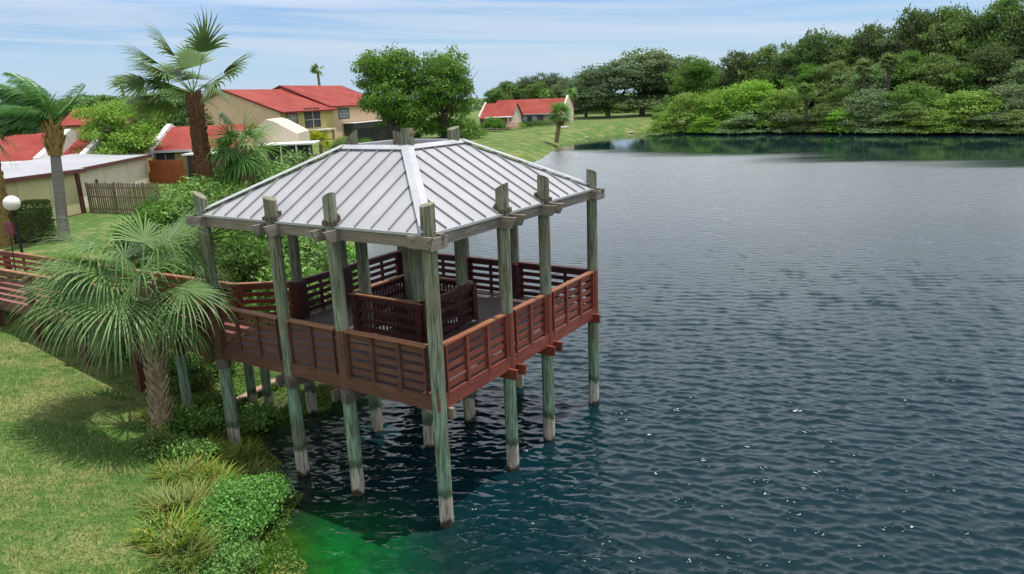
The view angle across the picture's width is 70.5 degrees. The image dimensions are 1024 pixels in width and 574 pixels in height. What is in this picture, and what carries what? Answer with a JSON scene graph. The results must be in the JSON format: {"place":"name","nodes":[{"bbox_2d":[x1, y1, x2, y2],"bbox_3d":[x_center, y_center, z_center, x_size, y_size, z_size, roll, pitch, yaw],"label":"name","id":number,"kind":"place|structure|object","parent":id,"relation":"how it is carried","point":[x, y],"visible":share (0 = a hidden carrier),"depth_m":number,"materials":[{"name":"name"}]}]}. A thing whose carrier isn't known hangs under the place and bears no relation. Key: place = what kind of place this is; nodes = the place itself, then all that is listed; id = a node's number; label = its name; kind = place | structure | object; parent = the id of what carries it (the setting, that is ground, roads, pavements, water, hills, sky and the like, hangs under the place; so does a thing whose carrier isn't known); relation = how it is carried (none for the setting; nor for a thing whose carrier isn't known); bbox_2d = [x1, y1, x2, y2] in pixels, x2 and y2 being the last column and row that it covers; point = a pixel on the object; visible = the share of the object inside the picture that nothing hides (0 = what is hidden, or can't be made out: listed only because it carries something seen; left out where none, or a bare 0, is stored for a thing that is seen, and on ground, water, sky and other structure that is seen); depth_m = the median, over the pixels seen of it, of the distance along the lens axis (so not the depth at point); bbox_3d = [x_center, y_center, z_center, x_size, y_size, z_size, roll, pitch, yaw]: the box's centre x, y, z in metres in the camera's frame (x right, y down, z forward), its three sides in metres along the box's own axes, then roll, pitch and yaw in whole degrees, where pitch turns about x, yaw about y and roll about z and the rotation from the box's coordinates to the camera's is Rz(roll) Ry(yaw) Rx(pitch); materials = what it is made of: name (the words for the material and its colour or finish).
{"place":"outdoors","nodes":[
{"label":"outdoors","id":0,"kind":"place"},
{"bbox_2d":[478,102,522,129],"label":"lake house","id":1,"kind":"structure","parent":0,"point":[506,113],"depth_m":148.48,"materials":[{"name":"beige paint"}]},
{"bbox_2d":[0,92,1020,573],"bbox_3d":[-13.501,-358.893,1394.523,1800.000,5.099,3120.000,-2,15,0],"label":"ground","id":2,"kind":"structure","parent":0,"point":[532,144],"depth_m":17.91,"materials":[{"name":"green plant"}]},
{"bbox_2d":[0,117,19,245],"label":"sabal palm","id":3,"kind":"object","parent":2,"relation":"on","point":[4,236],"visible":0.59,"depth_m":37.23,"materials":[{"name":"plant"}]},
{"bbox_2d":[2,196,26,271],"bbox_3d":[-17.552,-1.329,25.948,0.540,3.891,0.540,-2,15,0],"label":"globe lamp","id":4,"kind":"object","parent":2,"relation":"on","point":[12,204],"visible":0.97,"depth_m":25.49,"materials":[{"name":"metal"}]},
{"bbox_2d":[9,199,56,241],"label":"clipped hedge","id":5,"kind":"object","parent":2,"relation":"on","point":[33,221],"visible":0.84,"depth_m":37.94,"materials":[{"name":"green plant"}]},
{"bbox_2d":[0,129,80,162],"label":"row house","id":6,"kind":"structure","parent":2,"relation":"on","point":[31,147],"depth_m":63.19,"materials":[{"name":"red paint"}]},
{"bbox_2d":[1,163,86,219],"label":"garden shed","id":7,"kind":"structure","parent":2,"relation":"on","point":[26,182],"depth_m":45.40,"materials":[{"name":"paint"}]},
{"bbox_2d":[0,72,90,241],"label":"feather palm","id":8,"kind":"object","parent":2,"relation":"on","point":[29,106],"visible":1,"depth_m":36.72,"materials":[{"name":"green plant"}]},
{"bbox_2d":[13,132,110,161],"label":"row house","id":9,"kind":"structure","parent":2,"relation":"on","point":[88,147],"depth_m":65.02,"materials":[{"name":"red paint"}]},
{"bbox_2d":[13,154,151,206],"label":"garden shed","id":10,"kind":"structure","parent":2,"relation":"on","point":[119,168],"depth_m":57.16,"materials":[{"name":"beige paint"}]},
{"bbox_2d":[67,98,175,154],"bbox_3d":[-35.380,-13.127,66.228,9.781,7.986,7.761,-2,15,0],"label":"yard tree","id":11,"kind":"object","parent":2,"relation":"on","point":[122,137],"visible":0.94,"depth_m":64.66,"materials":[{"name":"green plant"}]},
{"bbox_2d":[85,182,162,213],"bbox_3d":[-25.240,-5.776,47.209,6.441,2.140,0.192,3,16,19],"label":"picket fence","id":12,"kind":"object","parent":2,"relation":"on","point":[115,196],"visible":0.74,"depth_m":47.30,"materials":[{"name":"brown wood"}]},
{"bbox_2d":[0,200,251,433],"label":"sabal palm","id":13,"kind":"object","parent":2,"relation":"on","point":[150,323],"visible":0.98,"depth_m":16.69,"materials":[{"name":"green plant"}]},
{"bbox_2d":[0,279,279,573],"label":"grass","id":14,"kind":"structure","parent":2,"relation":"on","point":[66,477],"depth_m":16.03,"materials":[{"name":"green plant"}]},
{"bbox_2d":[99,198,193,281],"bbox_3d":[-13.557,-1.597,28.240,3.825,3.701,3.610,-2,15,0],"label":"green shrub","id":15,"kind":"object","parent":2,"relation":"on","point":[152,207],"visible":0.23,"depth_m":27.32,"materials":[{"name":"green plant"}]},
{"bbox_2d":[0,249,293,414],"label":"boardwalk","id":16,"kind":"structure","parent":2,"relation":"on","point":[6,285],"depth_m":20.49,"materials":[{"name":"brown wood"}]},
{"bbox_2d":[115,84,188,129],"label":"distant tree","id":17,"kind":"object","parent":2,"relation":"on","point":[181,107],"visible":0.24,"depth_m":99.59,"materials":[{"name":"green plant"}]},
{"bbox_2d":[125,428,195,460],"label":"bank plant","id":18,"kind":"object","parent":2,"relation":"on","point":[162,442],"visible":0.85,"depth_m":16.94,"materials":[{"name":"green plant"}]},
{"bbox_2d":[127,474,200,513],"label":"fern clump","id":19,"kind":"object","parent":2,"relation":"on","point":[142,502],"visible":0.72,"depth_m":14.94,"materials":[{"name":"green plant"}]},
{"bbox_2d":[118,500,210,552],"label":"fern clump","id":20,"kind":"object","parent":2,"relation":"on","point":[192,527],"visible":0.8,"depth_m":13.88,"materials":[{"name":"green plant"}]},
{"bbox_2d":[149,159,185,183],"bbox_3d":[-30.819,-10.319,64.985,3.786,2.242,0.192,2,15,15],"label":"board fence","id":21,"kind":"object","parent":2,"relation":"on","point":[167,171],"visible":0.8,"depth_m":64.91,"materials":[{"name":"brown wood"}]},
{"bbox_2d":[144,453,207,484],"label":"fern clump","id":22,"kind":"object","parent":2,"relation":"on","point":[189,465],"visible":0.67,"depth_m":16.34,"materials":[{"name":"green plant"}]},
{"bbox_2d":[134,478,218,524],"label":"fern clump","id":23,"kind":"object","parent":2,"relation":"on","point":[167,499],"visible":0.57,"depth_m":14.84,"materials":[{"name":"green plant"}]},
{"bbox_2d":[129,515,229,570],"bbox_3d":[-6.104,4.844,13.441,1.744,0.451,1.692,-2,15,0],"label":"fern clump","id":24,"kind":"object","parent":2,"relation":"on","point":[202,532],"visible":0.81,"depth_m":13.53,"materials":[{"name":"green plant"}]},
{"bbox_2d":[106,7,254,193],"bbox_3d":[-13.143,-5.658,30.333,5.632,11.250,6.156,-5,15,-10],"label":"fan palm","id":25,"kind":"object","parent":2,"relation":"on","point":[201,43],"visible":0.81,"depth_m":29.30,"materials":[{"name":"green plant"}]},
{"bbox_2d":[153,406,207,433],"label":"bank plant","id":26,"kind":"object","parent":2,"relation":"on","point":[185,423],"visible":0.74,"depth_m":18.35,"materials":[{"name":"green plant"}]},
{"bbox_2d":[152,448,224,483],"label":"fern clump","id":27,"kind":"object","parent":2,"relation":"on","point":[209,468],"visible":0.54,"depth_m":16.44,"materials":[{"name":"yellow plant"}]},
{"bbox_2d":[156,436,222,469],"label":"bank plant","id":28,"kind":"object","parent":2,"relation":"on","point":[195,445],"visible":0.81,"depth_m":16.99,"materials":[{"name":"green plant"}]},
{"bbox_2d":[142,218,240,306],"bbox_3d":[-11.182,-0.668,25.328,3.568,3.444,3.402,-11,17,-29],"label":"green shrub","id":29,"kind":"object","parent":2,"relation":"on","point":[177,264],"visible":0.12,"depth_m":24.67,"materials":[{"name":"green plant"}]},
{"bbox_2d":[169,369,214,393],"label":"bank plant","id":30,"kind":"object","parent":2,"relation":"on","point":[196,381],"visible":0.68,"depth_m":20.39,"materials":[{"name":"green plant"}]},
{"bbox_2d":[172,397,224,433],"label":"bank plant","id":31,"kind":"object","parent":2,"relation":"on","point":[214,410],"visible":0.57,"depth_m":18.86,"materials":[{"name":"green plant"}]},
{"bbox_2d":[146,124,255,178],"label":"row house","id":32,"kind":"structure","parent":2,"relation":"on","point":[176,141],"depth_m":68.87,"materials":[{"name":"red paint"}]},
{"bbox_2d":[176,389,243,417],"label":"bank plant","id":33,"kind":"object","parent":2,"relation":"on","point":[202,400],"visible":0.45,"depth_m":19.65,"materials":[{"name":"green plant"}]},
{"bbox_2d":[157,174,263,276],"bbox_3d":[-11.859,-2.107,28.758,3.966,4.802,4.141,-2,15,0],"label":"green shrub","id":34,"kind":"object","parent":2,"relation":"on","point":[185,201],"visible":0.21,"depth_m":27.72,"materials":[{"name":"green plant"}]},
{"bbox_2d":[175,456,248,491],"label":"fern clump","id":35,"kind":"object","parent":2,"relation":"on","point":[220,472],"visible":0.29,"depth_m":16.43,"materials":[{"name":"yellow plant"}]},
{"bbox_2d":[108,364,337,573],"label":"ground cover","id":36,"kind":"object","parent":2,"relation":"on","point":[268,534],"visible":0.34,"depth_m":15.65,"materials":[{"name":"green plant"}]},
{"bbox_2d":[196,535,270,573],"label":"lantana bush","id":37,"kind":"object","parent":2,"relation":"on","point":[237,559],"visible":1,"depth_m":13.36,"materials":[{"name":"green plant"}]},
{"bbox_2d":[179,469,294,554],"bbox_3d":[-5.727,4.539,14.987,2.109,1.086,2.818,-2,15,0],"label":"lantana bush","id":38,"kind":"object","parent":2,"relation":"on","point":[244,490],"visible":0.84,"depth_m":14.78,"materials":[{"name":"green plant"}]},
{"bbox_2d":[188,230,289,321],"bbox_3d":[-9.467,-0.384,25.050,3.823,3.565,3.085,-2,15,0],"label":"green shrub","id":39,"kind":"object","parent":2,"relation":"on","point":[256,254],"visible":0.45,"depth_m":24.48,"materials":[{"name":"green plant"}]},
{"bbox_2d":[210,408,273,436],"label":"bank plant","id":40,"kind":"object","parent":2,"relation":"on","point":[256,422],"visible":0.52,"depth_m":19.52,"materials":[{"name":"green plant"}]},
{"bbox_2d":[218,432,270,466],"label":"fern clump","id":41,"kind":"object","parent":2,"relation":"on","point":[248,443],"visible":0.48,"depth_m":18.49,"materials":[{"name":"green plant"}]},
{"bbox_2d":[201,105,290,233],"bbox_3d":[-11.386,-3.992,31.200,3.856,7.878,3.754,-2,15,0],"label":"sabal palm","id":42,"kind":"object","parent":2,"relation":"on","point":[246,163],"visible":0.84,"depth_m":30.39,"materials":[{"name":"green plant"}]},
{"bbox_2d":[206,174,312,264],"bbox_3d":[-9.544,-1.626,27.430,4.457,5.143,3.770,-2,15,0],"label":"green shrub","id":43,"kind":"object","parent":2,"relation":"on","point":[225,195],"visible":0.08,"depth_m":26.77,"materials":[{"name":"green plant"}]},
{"bbox_2d":[237,400,284,423],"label":"bank plant","id":44,"kind":"object","parent":2,"relation":"on","point":[266,409],"visible":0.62,"depth_m":20.33,"materials":[{"name":"green plant"}]},
{"bbox_2d":[203,89,337,139],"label":"gabled house","id":45,"kind":"structure","parent":2,"relation":"on","point":[307,113],"depth_m":122.63,"materials":[{"name":"yellow paint"}]},
{"bbox_2d":[235,254,329,325],"bbox_3d":[-7.724,0.378,24.572,3.586,3.067,3.204,-2,15,0],"label":"green shrub","id":46,"kind":"object","parent":2,"relation":"on","point":[305,273],"visible":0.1,"depth_m":23.98,"materials":[{"name":"green plant"}]},
{"bbox_2d":[253,117,319,173],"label":"row house","id":47,"kind":"structure","parent":2,"relation":"on","point":[295,137],"depth_m":72.91,"materials":[{"name":"beige paint"}]},
{"bbox_2d":[282,236,350,276],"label":"green shrub","id":48,"kind":"object","parent":2,"relation":"on","point":[322,264],"visible":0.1,"depth_m":25.82,"materials":[{"name":"green plant"}]},
{"bbox_2d":[273,85,382,136],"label":"terrace house","id":49,"kind":"structure","parent":2,"relation":"on","point":[349,115],"depth_m":141.91,"materials":[{"name":"red paint"}]},
{"bbox_2d":[355,126,400,142],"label":"screen fence","id":50,"kind":"object","parent":2,"relation":"on","point":[386,132],"visible":0.64,"depth_m":113.75,"materials":[{"name":"metal"}]},
{"bbox_2d":[349,43,436,138],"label":"ficus tree","id":51,"kind":"object","parent":2,"relation":"on","point":[382,82],"visible":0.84,"depth_m":113.48,"materials":[{"name":"green plant"}]},
{"bbox_2d":[186,126,604,527],"bbox_3d":[-2.499,1.163,19.163,7.789,10.606,7.810,7,17,32],"label":"gazebo","id":52,"kind":"object","parent":2,"relation":"on","point":[418,203],"visible":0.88,"depth_m":16.76,"materials":[{"name":"brown wood"}]},
{"bbox_2d":[395,42,487,138],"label":"ficus tree","id":53,"kind":"object","parent":2,"relation":"on","point":[447,78],"visible":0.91,"depth_m":116.13,"materials":[{"name":"green plant"}]},
{"bbox_2d":[545,97,573,142],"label":"sabal palm","id":54,"kind":"object","parent":2,"relation":"on","point":[559,119],"visible":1,"depth_m":119.83,"materials":[{"name":"green plant"}]},
{"bbox_2d":[564,60,649,117],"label":"oak tree","id":55,"kind":"object","parent":2,"relation":"on","point":[594,92],"visible":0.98,"depth_m":183.39,"materials":[{"name":"green plant"}]},
{"bbox_2d":[603,47,686,115],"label":"oak tree","id":56,"kind":"object","parent":2,"relation":"on","point":[660,61],"visible":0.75,"depth_m":186.31,"materials":[{"name":"green plant"}]},
{"bbox_2d":[642,110,682,132],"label":"lakeside bush","id":57,"kind":"object","parent":2,"relation":"on","point":[664,118],"visible":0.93,"depth_m":145.31,"materials":[{"name":"green plant"}]},
{"bbox_2d":[659,91,713,132],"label":"lakeside bush","id":58,"kind":"object","parent":2,"relation":"on","point":[682,111],"visible":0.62,"depth_m":145.53,"materials":[{"name":"green plant"}]},
{"bbox_2d":[662,54,714,103],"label":"oak tree","id":59,"kind":"object","parent":2,"relation":"on","point":[691,73],"visible":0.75,"depth_m":170.53,"materials":[{"name":"green plant"}]},
{"bbox_2d":[689,63,730,116],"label":"oak tree","id":60,"kind":"object","parent":2,"relation":"on","point":[713,78],"visible":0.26,"depth_m":168.50,"materials":[{"name":"green plant"}]},
{"bbox_2d":[681,86,747,130],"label":"lakeside bush","id":61,"kind":"object","parent":2,"relation":"on","point":[712,99],"visible":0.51,"depth_m":142.07,"materials":[{"name":"green plant"}]},
{"bbox_2d":[711,49,762,100],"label":"oak tree","id":62,"kind":"object","parent":2,"relation":"on","point":[731,69],"visible":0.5,"depth_m":161.79,"materials":[{"name":"green plant"}]},
{"bbox_2d":[712,112,761,133],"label":"lakeside bush","id":63,"kind":"object","parent":2,"relation":"on","point":[738,119],"visible":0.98,"depth_m":135.95,"materials":[{"name":"green plant"}]},
{"bbox_2d":[717,79,792,127],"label":"lakeside bush","id":64,"kind":"object","parent":2,"relation":"on","point":[751,93],"visible":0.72,"depth_m":139.20,"materials":[{"name":"green plant"}]},
{"bbox_2d":[737,43,791,115],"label":"oak tree","id":65,"kind":"object","parent":2,"relation":"on","point":[763,55],"visible":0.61,"depth_m":157.23,"materials":[{"name":"green plant"}]},
{"bbox_2d":[744,85,817,127],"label":"lakeside bush","id":66,"kind":"object","parent":2,"relation":"on","point":[785,95],"visible":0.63,"depth_m":135.96,"materials":[{"name":"green plant"}]},
{"bbox_2d":[760,109,814,132],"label":"lakeside bush","id":67,"kind":"object","parent":2,"relation":"on","point":[784,116],"visible":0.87,"depth_m":132.88,"materials":[{"name":"green plant"}]},
{"bbox_2d":[758,41,818,111],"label":"oak tree","id":68,"kind":"object","parent":2,"relation":"on","point":[787,69],"visible":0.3,"depth_m":155.31,"materials":[{"name":"green plant"}]},
{"bbox_2d":[778,63,829,110],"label":"oak tree","id":69,"kind":"object","parent":2,"relation":"on","point":[801,78],"visible":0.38,"depth_m":144.10,"materials":[{"name":"green plant"}]},
{"bbox_2d":[792,81,818,133],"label":"cabbage palm","id":70,"kind":"object","parent":2,"relation":"on","point":[807,96],"visible":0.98,"depth_m":129.07,"materials":[{"name":"green plant"}]},
{"bbox_2d":[784,30,843,113],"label":"oak tree","id":71,"kind":"object","parent":2,"relation":"on","point":[808,52],"visible":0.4,"depth_m":151.03,"materials":[{"name":"green plant"}]},
{"bbox_2d":[792,103,847,132],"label":"lakeside bush","id":72,"kind":"object","parent":2,"relation":"on","point":[812,117],"visible":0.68,"depth_m":129.20,"materials":[{"name":"green plant"}]},
{"bbox_2d":[795,61,855,106],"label":"oak tree","id":73,"kind":"object","parent":2,"relation":"on","point":[832,69],"visible":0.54,"depth_m":139.69,"materials":[{"name":"green plant"}]},
{"bbox_2d":[808,85,866,124],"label":"lakeside bush","id":74,"kind":"object","parent":2,"relation":"on","point":[835,95],"visible":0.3,"depth_m":131.62,"materials":[{"name":"green plant"}]},
{"bbox_2d":[815,104,866,132],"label":"lakeside bush","id":75,"kind":"object","parent":2,"relation":"on","point":[833,114],"visible":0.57,"depth_m":126.41,"materials":[{"name":"green plant"}]},
{"bbox_2d":[815,33,869,98],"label":"oak tree","id":76,"kind":"object","parent":2,"relation":"on","point":[840,56],"visible":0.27,"depth_m":148.70,"materials":[{"name":"green plant"}]},
{"bbox_2d":[821,86,904,134],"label":"lakeside bush","id":77,"kind":"object","parent":2,"relation":"on","point":[868,104],"visible":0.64,"depth_m":124.95,"materials":[{"name":"green plant"}]},
{"bbox_2d":[830,63,900,107],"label":"oak tree","id":78,"kind":"object","parent":2,"relation":"on","point":[878,79],"visible":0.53,"depth_m":133.07,"materials":[{"name":"green plant"}]},
{"bbox_2d":[844,23,895,111],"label":"oak tree","id":79,"kind":"object","parent":2,"relation":"on","point":[871,35],"visible":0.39,"depth_m":146.37,"materials":[{"name":"green plant"}]},
{"bbox_2d":[849,108,914,133],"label":"lakeside bush","id":80,"kind":"object","parent":2,"relation":"on","point":[872,130],"visible":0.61,"depth_m":122.36,"materials":[{"name":"green plant"}]},
{"bbox_2d":[877,52,901,92],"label":"cabbage palm","id":81,"kind":"object","parent":2,"relation":"on","point":[889,65],"visible":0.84,"depth_m":127.91,"materials":[{"name":"green plant"}]},
{"bbox_2d":[870,24,919,98],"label":"oak tree","id":82,"kind":"object","parent":2,"relation":"on","point":[889,41],"visible":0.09,"depth_m":144.61,"materials":[{"name":"green plant"}]},
{"bbox_2d":[870,87,927,130],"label":"lakeside bush","id":83,"kind":"object","parent":2,"relation":"on","point":[894,95],"visible":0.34,"depth_m":122.86,"materials":[{"name":"green plant"}]},
{"bbox_2d":[876,49,933,106],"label":"oak tree","id":84,"kind":"object","parent":2,"relation":"on","point":[903,70],"visible":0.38,"depth_m":132.46,"materials":[{"name":"green plant"}]},
{"bbox_2d":[875,102,945,133],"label":"lakeside bush","id":85,"kind":"object","parent":2,"relation":"on","point":[913,116],"visible":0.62,"depth_m":119.49,"materials":[{"name":"green plant"}]},
{"bbox_2d":[878,8,944,71],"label":"oak tree","id":86,"kind":"object","parent":2,"relation":"on","point":[921,19],"visible":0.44,"depth_m":141.63,"materials":[{"name":"green plant"}]},
{"bbox_2d":[877,80,955,123],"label":"lakeside bush","id":87,"kind":"object","parent":2,"relation":"on","point":[927,95],"visible":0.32,"depth_m":123.88,"materials":[{"name":"green plant"}]},
{"bbox_2d":[895,107,968,133],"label":"lakeside bush","id":88,"kind":"object","parent":2,"relation":"on","point":[925,122],"visible":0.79,"depth_m":116.51,"materials":[{"name":"green plant"}]},
{"bbox_2d":[903,52,977,105],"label":"oak tree","id":89,"kind":"object","parent":2,"relation":"on","point":[940,72],"visible":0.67,"depth_m":128.94,"materials":[{"name":"green plant"}]},
{"bbox_2d":[911,5,990,71],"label":"oak tree","id":90,"kind":"object","parent":2,"relation":"on","point":[950,16],"visible":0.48,"depth_m":137.13,"materials":[{"name":"green plant"}]},
{"bbox_2d":[932,63,986,98],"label":"oak tree","id":91,"kind":"object","parent":2,"relation":"on","point":[969,85],"visible":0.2,"depth_m":127.63,"materials":[{"name":"green plant"}]},
{"bbox_2d":[920,88,1022,131],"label":"lakeside bush","id":92,"kind":"object","parent":2,"relation":"on","point":[966,98],"visible":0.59,"depth_m":115.94,"materials":[{"name":"green plant"}]},
{"bbox_2d":[945,11,1003,90],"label":"oak tree","id":93,"kind":"object","parent":2,"relation":"on","point":[973,31],"visible":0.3,"depth_m":135.21,"materials":[{"name":"green plant"}]},
{"bbox_2d":[953,112,1021,133],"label":"lakeside bush","id":94,"kind":"object","parent":2,"relation":"on","point":[976,120],"visible":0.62,"depth_m":112.99,"materials":[{"name":"green plant"}]},
{"bbox_2d":[956,0,1023,68],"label":"oak tree","id":95,"kind":"object","parent":2,"relation":"on","point":[1003,6],"visible":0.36,"depth_m":132.66,"materials":[{"name":"green plant"}]},
{"bbox_2d":[958,43,1023,98],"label":"oak tree","id":96,"kind":"object","parent":2,"relation":"on","point":[995,61],"visible":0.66,"depth_m":126.46,"materials":[{"name":"green plant"}]},
{"bbox_2d":[970,81,1023,125],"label":"lakeside bush","id":97,"kind":"object","parent":2,"relation":"on","point":[1018,103],"visible":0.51,"depth_m":114.38,"materials":[{"name":"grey plant"}]},
{"bbox_2d":[981,109,1023,134],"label":"lakeside bush","id":98,"kind":"object","parent":2,"relation":"on","point":[1014,129],"visible":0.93,"depth_m":110.33,"materials":[{"name":"green plant"}]},
{"bbox_2d":[983,59,1023,106],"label":"oak tree","id":99,"kind":"object","parent":2,"relation":"on","point":[1019,70],"visible":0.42,"depth_m":123.48,"materials":[{"name":"green plant"}]},
{"bbox_2d":[990,1,1023,80],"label":"oak tree","id":100,"kind":"object","parent":2,"relation":"on","point":[1018,35],"visible":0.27,"depth_m":129.99,"materials":[{"name":"green plant"}]},
{"bbox_2d":[0,0,1023,103],"label":"sky","id":101,"kind":"structure","parent":0,"point":[58,45],"materials":[{"name":"blue"}]},
{"bbox_2d":[496,95,573,125],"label":"lake house","id":102,"kind":"structure","parent":0,"point":[532,109],"depth_m":160.07,"materials":[{"name":"red paint"}]},
{"bbox_2d":[264,132,1023,573],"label":"lake water","id":103,"kind":"structure","parent":0,"point":[812,352],"depth_m":20.90,"materials":[{"name":"blue liquid"}]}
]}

